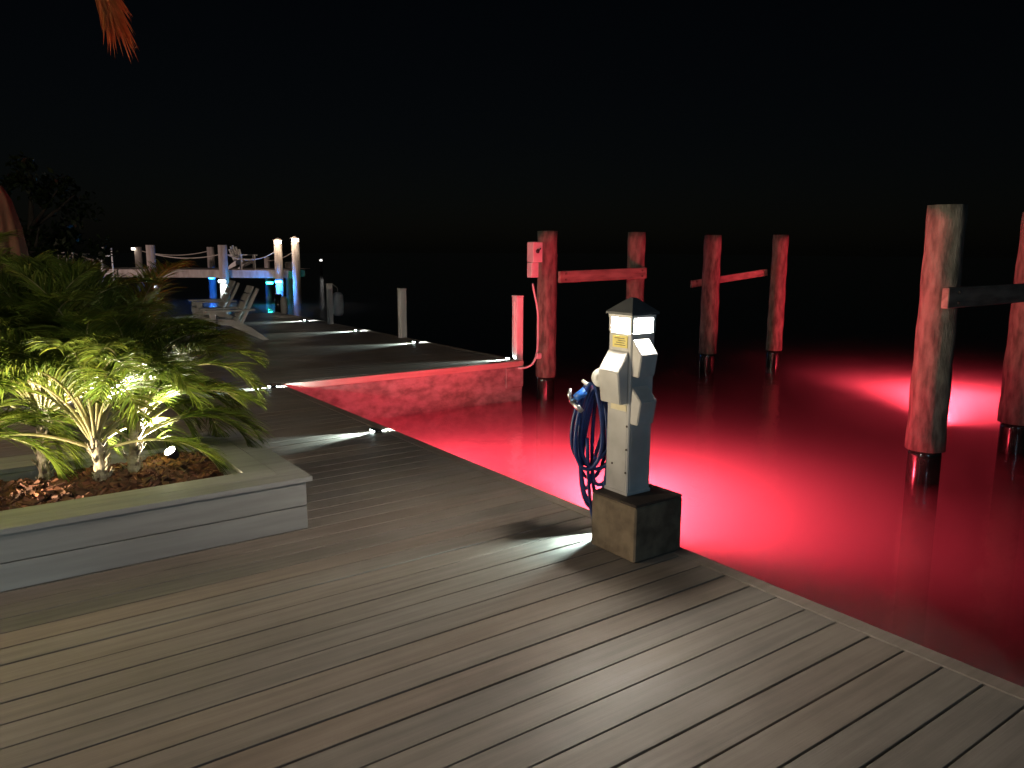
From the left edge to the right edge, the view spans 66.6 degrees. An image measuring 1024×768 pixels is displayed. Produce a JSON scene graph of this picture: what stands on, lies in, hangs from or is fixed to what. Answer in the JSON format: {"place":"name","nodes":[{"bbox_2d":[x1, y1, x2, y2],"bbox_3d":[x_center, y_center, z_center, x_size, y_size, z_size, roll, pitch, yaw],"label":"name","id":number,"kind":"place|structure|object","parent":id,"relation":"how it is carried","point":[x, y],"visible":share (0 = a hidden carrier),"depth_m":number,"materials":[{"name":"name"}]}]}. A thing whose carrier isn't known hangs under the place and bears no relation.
{"place":"outdoors","nodes":[
{"label":"outdoors","id":0,"kind":"place"},
{"bbox_2d":[82,247,106,266],"bbox_3d":[-16.504,-5.043,30.824,0.970,0.904,0.840,-3,10,-16],"label":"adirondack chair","id":1,"kind":"object","parent":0,"point":[85,255],"visible":0.14,"depth_m":30.83,"materials":[{"name":"grey wood"}]},
{"bbox_2d":[0,0,1023,257],"label":"sky","id":2,"kind":"structure","parent":0,"point":[833,127],"materials":[{"name":"black"}]},
{"bbox_2d":[50,253,1023,686],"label":"water","id":3,"kind":"structure","parent":0,"point":[818,519],"depth_m":22.16,"materials":[{"name":"liquid"}]},
{"bbox_2d":[101,248,113,281],"bbox_3d":[-14.991,-3.850,28.981,0.456,2.404,0.056,0,10,0],"label":"dock ladder","id":4,"kind":"object","parent":3,"relation":"in","point":[112,263],"visible":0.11,"depth_m":28.86,"materials":[{"name":"grey metal"}]},
{"bbox_2d":[134,247,144,295],"bbox_3d":[-15.563,-3.758,32.753,0.308,3.929,0.310,-7,12,-35],"label":"piling","id":5,"kind":"object","parent":3,"relation":"in","point":[138,254],"visible":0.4,"depth_m":32.39,"materials":[{"name":"wood"}]},
{"bbox_2d":[142,251,206,255],"bbox_3d":[-14.046,-5.460,32.456,3.025,0.238,0.044,0,10,0],"label":"rope","id":6,"kind":"object","parent":5,"relation":"attached to","point":[178,255],"visible":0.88,"depth_m":32.45,"materials":[{"name":"beige fabric"}]},
{"bbox_2d":[146,245,157,297],"bbox_3d":[-13.398,-3.170,29.199,0.338,4.005,0.341,-7,12,-35],"label":"piling","id":7,"kind":"object","parent":3,"relation":"in","point":[150,253],"visible":0.28,"depth_m":28.80,"materials":[{"name":"wood"}]},
{"bbox_2d":[155,254,217,258],"bbox_3d":[-12.056,-4.752,28.924,2.676,0.208,0.044,0,10,0],"label":"rope","id":8,"kind":"object","parent":7,"relation":"attached to","point":[186,258],"visible":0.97,"depth_m":28.91,"materials":[{"name":"beige fabric"}]},
{"bbox_2d":[207,247,216,297],"bbox_3d":[-12.546,-3.751,32.751,0.309,3.944,0.310,-7,12,-35],"label":"piling","id":9,"kind":"object","parent":3,"relation":"in","point":[212,282],"visible":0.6,"depth_m":32.51,"materials":[{"name":"brown wood"}]},
{"bbox_2d":[218,245,229,303],"bbox_3d":[-10.730,-3.163,29.198,0.343,4.018,0.338,-7,12,-35],"label":"piling","id":10,"kind":"object","parent":3,"relation":"in","point":[223,262],"visible":0.51,"depth_m":28.88,"materials":[{"name":"wood"}]},
{"bbox_2d":[217,279,226,282],"bbox_3d":[-10.727,-3.817,28.851,0.320,0.125,0.120,0,10,0],"label":"pier light","id":11,"kind":"object","parent":10,"relation":"attached to","point":[221,280],"visible":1,"depth_m":28.80,"materials":[{"name":"white plastic"}]},
{"bbox_2d":[227,252,273,259],"bbox_3d":[-9.694,-4.787,28.915,2.075,0.406,0.044,0,10,0],"label":"rope","id":12,"kind":"object","parent":10,"relation":"attached to","point":[251,259],"visible":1,"depth_m":28.92,"materials":[{"name":"beige fabric"}]},
{"bbox_2d":[264,257,271,297],"bbox_3d":[-10.218,-3.542,32.785,0.250,3.545,0.246,-7,12,-35],"label":"piling","id":13,"kind":"object","parent":3,"relation":"in","point":[268,291],"visible":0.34,"depth_m":32.58,"materials":[{"name":"wood"}]},
{"bbox_2d":[274,294,281,312],"bbox_3d":[-6.603,-1.641,22.151,0.200,1.820,0.200,-7,12,-35],"label":"short pile","id":14,"kind":"object","parent":3,"relation":"in","point":[277,302],"visible":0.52,"depth_m":21.96,"materials":[{"name":"brown wood"}]},
{"bbox_2d":[280,290,287,313],"bbox_3d":[-6.415,-2.302,21.933,0.206,0.668,0.197,-7,12,-35],"label":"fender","id":15,"kind":"object","parent":14,"relation":"hanging from","point":[283,303],"visible":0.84,"depth_m":21.88,"materials":[{"name":"brown plastic"}]},
{"bbox_2d":[273,238,283,295],"bbox_3d":[-8.674,-3.283,29.175,0.345,4.282,0.345,-7,12,-35],"label":"piling","id":16,"kind":"object","parent":3,"relation":"in","point":[278,260],"visible":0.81,"depth_m":28.86,"materials":[{"name":"brown"}]},
{"bbox_2d":[274,279,282,282],"bbox_3d":[-8.619,-3.800,28.812,0.320,0.125,0.120,0,10,0],"label":"pier light","id":17,"kind":"object","parent":16,"relation":"attached to","point":[278,280],"visible":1,"depth_m":28.77,"materials":[{"name":"white plastic"}]},
{"bbox_2d":[285,262,292,298],"bbox_3d":[-9.183,-3.357,32.309,0.304,3.352,0.310,-7,12,-35],"label":"piling","id":18,"kind":"object","parent":3,"relation":"in","point":[289,288],"visible":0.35,"depth_m":32.07,"materials":[{"name":"wood"}]},
{"bbox_2d":[290,236,301,303],"bbox_3d":[-8.025,-3.317,29.169,0.345,4.358,0.345,-7,12,-35],"label":"piling","id":19,"kind":"object","parent":3,"relation":"in","point":[296,274],"visible":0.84,"depth_m":28.90,"materials":[{"name":"brown"}]},
{"bbox_2d":[320,259,322,274],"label":"marker post","id":20,"kind":"object","parent":3,"relation":"in","point":[321,270],"visible":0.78,"depth_m":61.28,"materials":[{"name":"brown wood"}]},
{"bbox_2d":[297,366,522,481],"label":"concrete seawall","id":21,"kind":"object","parent":3,"relation":"in","point":[474,416],"visible":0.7,"depth_m":10.31,"materials":[{"name":"grey concrete"}]},
{"bbox_2d":[274,312,522,389],"bbox_3d":[-4.133,-0.830,13.854,3.402,0.079,9.985,-7,12,-35],"label":"deck border","id":22,"kind":"object","parent":21,"relation":"on","point":[389,376],"visible":0.76,"depth_m":9.92,"materials":[{"name":"grey wood"}]},
{"bbox_2d":[326,283,333,323],"bbox_3d":[-3.714,-1.436,15.919,0.119,1.222,0.112,-7,12,-35],"label":"dock post","id":23,"kind":"object","parent":22,"relation":"on","point":[329,297],"visible":0.82,"depth_m":15.85,"materials":[{"name":"grey wood"}]},
{"bbox_2d":[333,284,343,315],"bbox_3d":[-3.624,-1.750,16.243,0.230,0.668,0.226,-7,12,-35],"label":"fender","id":24,"kind":"object","parent":23,"relation":"hanging from","point":[338,305],"visible":0.95,"depth_m":16.17,"materials":[{"name":"white plastic"}]},
{"bbox_2d":[397,288,406,337],"bbox_3d":[-1.906,-1.033,13.558,0.134,1.252,0.127,-7,12,-35],"label":"dock post","id":25,"kind":"object","parent":22,"relation":"on","point":[402,320],"visible":0.82,"depth_m":13.48,"materials":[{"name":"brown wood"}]},
{"bbox_2d":[512,295,523,366],"bbox_3d":[0.076,-0.603,11.017,0.134,1.292,0.127,-7,12,-35],"label":"dock post","id":26,"kind":"object","parent":22,"relation":"on","point":[517,326],"visible":0.82,"depth_m":10.94,"materials":[{"name":"grey wood"}]},
{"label":"deck framing","id":27,"kind":"structure","parent":21,"relation":"on","visible":0},
{"bbox_2d":[0,313,510,410],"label":"deck","id":28,"kind":"structure","parent":27,"relation":"on","point":[295,349],"depth_m":11.35,"materials":[{"name":"wood"}]},
{"bbox_2d":[0,185,28,293],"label":"patio umbrella","id":29,"kind":"object","parent":28,"relation":"on","point":[9,219],"visible":0.32,"depth_m":8.76,"materials":[{"name":"fabric"}]},
{"bbox_2d":[0,151,119,275],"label":"tree","id":30,"kind":"object","parent":28,"relation":"on","point":[61,240],"visible":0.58,"depth_m":14.73,"materials":[{"name":"green plant"}]},
{"bbox_2d":[188,280,244,324],"bbox_3d":[-5.692,-1.551,15.125,1.000,0.900,0.720,-5,11,-30],"label":"deck chair","id":31,"kind":"object","parent":28,"relation":"on","point":[196,304],"visible":0.74,"depth_m":14.99,"materials":[{"name":"white wood"}]},
{"bbox_2d":[198,285,268,341],"bbox_3d":[-4.655,-1.187,13.055,1.000,0.900,0.720,-5,11,-30],"label":"deck chair","id":32,"kind":"object","parent":28,"relation":"on","point":[239,309],"visible":0.85,"depth_m":12.93,"materials":[{"name":"white wood"}]},
{"bbox_2d":[0,386,1023,767],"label":"deck","id":33,"kind":"structure","parent":27,"relation":"on","point":[396,602],"depth_m":2.98,"materials":[{"name":"wood"}]},
{"bbox_2d":[0,429,312,591],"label":"planter","id":34,"kind":"object","parent":33,"relation":"on","point":[258,492],"visible":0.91,"depth_m":3.92,"materials":[{"name":"grey wood"}]},
{"bbox_2d":[0,450,227,510],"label":"bark mulch","id":35,"kind":"object","parent":34,"relation":"in","point":[159,469],"visible":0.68,"depth_m":4.24,"materials":[{"name":"brown wood"}]},
{"bbox_2d":[0,229,124,481],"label":"palm","id":36,"kind":"object","parent":35,"relation":"on","point":[58,428],"visible":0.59,"depth_m":4.23,"materials":[{"name":"green plant"}]},
{"bbox_2d":[0,244,208,480],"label":"palm","id":37,"kind":"object","parent":35,"relation":"on","point":[42,464],"visible":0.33,"depth_m":4.25,"materials":[{"name":"green plant"}]},
{"bbox_2d":[95,0,138,61],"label":"palm tree","id":38,"kind":"object","parent":35,"relation":"on","point":[113,19],"visible":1,"depth_m":4.70,"materials":[{"name":"brown plant"}]},
{"bbox_2d":[0,253,273,472],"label":"palm","id":39,"kind":"object","parent":35,"relation":"on","point":[132,458],"visible":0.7,"depth_m":4.30,"materials":[{"name":"green plant"}]},
{"bbox_2d":[164,446,179,459],"bbox_3d":[-2.034,0.478,4.681,0.074,0.207,0.096,4,11,21],"label":"planter spotlight","id":40,"kind":"object","parent":35,"relation":"on","point":[172,452],"visible":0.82,"depth_m":4.65,"materials":[{"name":"black plastic"}]},
{"bbox_2d":[0,252,268,481],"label":"palm","id":41,"kind":"object","parent":34,"relation":"in","point":[94,416],"visible":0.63,"depth_m":4.04,"materials":[{"name":"green plant"}]},
{"bbox_2d":[370,427,381,432],"bbox_3d":[-1.153,0.389,6.606,0.074,0.024,0.100,-7,12,-35],"label":"deck light","id":42,"kind":"object","parent":33,"relation":"on","point":[375,430],"visible":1,"depth_m":6.58,"materials":[{"name":"black plastic"}]},
{"bbox_2d":[591,483,681,562],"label":"concrete block","id":43,"kind":"structure","parent":33,"relation":"on","point":[635,528],"depth_m":3.94,"materials":[{"name":"concrete"}]},
{"bbox_2d":[599,297,659,495],"bbox_3d":[0.596,0.066,3.939,0.246,0.997,0.247,-7,12,-35],"label":"power pedestal","id":44,"kind":"object","parent":43,"relation":"on","point":[627,369],"visible":1,"depth_m":3.89,"materials":[{"name":"plastic"}]},
{"bbox_2d":[581,368,599,386],"bbox_3d":[0.430,-0.035,4.025,0.170,0.104,0.068,5,11,27],"label":"hose hook","id":45,"kind":"object","parent":44,"relation":"attached to","point":[595,377],"visible":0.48,"depth_m":3.99,"materials":[{"name":"white plastic"}]},
{"bbox_2d":[567,381,607,517],"bbox_3d":[0.428,0.378,4.106,0.270,0.811,0.158,3,10,13],"label":"hose","id":46,"kind":"object","parent":45,"relation":"hanging from","point":[590,392],"visible":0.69,"depth_m":4.09,"materials":[{"name":"blue rubber"}]},
{"bbox_2d":[276,385,1023,700],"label":"deck border","id":47,"kind":"object","parent":33,"relation":"attached to","point":[984,678],"visible":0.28,"depth_m":3.54,"materials":[{"name":"grey wood"}]},
{"bbox_2d":[536,231,557,494],"bbox_3d":[0.477,0.124,11.123,0.296,4.526,0.292,-7,12,-35],"label":"timber pile","id":48,"kind":"object","parent":3,"relation":"in","point":[547,308],"visible":0.92,"depth_m":10.93,"materials":[{"name":"brown wood"}]},
{"bbox_2d":[518,242,541,368],"bbox_3d":[0.194,-1.055,10.626,0.468,1.734,0.193,7,12,34],"label":"electrical box","id":49,"kind":"object","parent":48,"relation":"attached to","point":[534,253],"visible":0.98,"depth_m":10.41,"materials":[{"name":"grey plastic"}]},
{"bbox_2d":[626,232,645,301],"bbox_3d":[1.872,-0.052,12.139,0.287,4.540,0.288,-7,12,-35],"label":"timber pile","id":50,"kind":"object","parent":3,"relation":"in","point":[636,243],"visible":0.33,"depth_m":11.72,"materials":[{"name":"brown wood"}]},
{"bbox_2d":[558,268,646,282],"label":"cross beam","id":51,"kind":"structure","parent":50,"relation":"attached to","point":[598,275],"depth_m":11.18,"materials":[{"name":"brown wood"}]},
{"bbox_2d":[694,235,721,492],"bbox_3d":[3.418,-0.307,13.685,0.312,4.530,0.315,-7,12,-35],"label":"timber pile","id":52,"kind":"object","parent":3,"relation":"in","point":[708,333],"visible":1,"depth_m":13.54,"materials":[{"name":"brown wood"}]},
{"bbox_2d":[690,269,767,286],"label":"cross beam","id":53,"kind":"structure","parent":52,"relation":"attached to","point":[737,276],"depth_m":13.75,"materials":[{"name":"brown wood"}]},
{"bbox_2d":[759,235,788,484],"bbox_3d":[4.737,-0.392,14.154,0.291,4.550,0.289,-7,12,-35],"label":"timber pile","id":54,"kind":"object","parent":3,"relation":"in","point":[777,294],"visible":1,"depth_m":14.02,"materials":[{"name":"brown wood"}]},
{"bbox_2d":[892,204,967,645],"bbox_3d":[3.786,0.750,7.171,0.342,4.676,0.339,-8,13,-35],"label":"timber pile","id":55,"kind":"object","parent":3,"relation":"in","point":[931,374],"visible":0.94,"depth_m":6.96,"materials":[{"name":"brown wood"}]},
{"bbox_2d":[976,212,1023,647],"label":"timber pile","id":56,"kind":"object","parent":3,"relation":"in","point":[1007,498],"visible":0.97,"depth_m":8.29,"materials":[{"name":"brown wood"}]},
{"bbox_2d":[941,283,1023,308],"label":"cross beam","id":57,"kind":"structure","parent":56,"relation":"attached to","point":[964,296],"depth_m":6.88,"materials":[{"name":"brown wood"}]},
{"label":"quay","id":58,"kind":"structure","parent":0,"visible":0},
{"bbox_2d":[92,267,309,277],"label":"pier","id":59,"kind":"structure","parent":58,"relation":"on","point":[232,272],"depth_m":29.18,"materials":[{"name":"grey wood"}]},
{"bbox_2d":[228,245,255,269],"bbox_3d":[-10.437,-4.861,29.950,0.970,0.904,0.840,6,11,28],"label":"adirondack chair","id":60,"kind":"object","parent":59,"relation":"on","point":[242,263],"visible":0.9,"depth_m":29.96,"materials":[{"name":"grey wood"}]}
]}

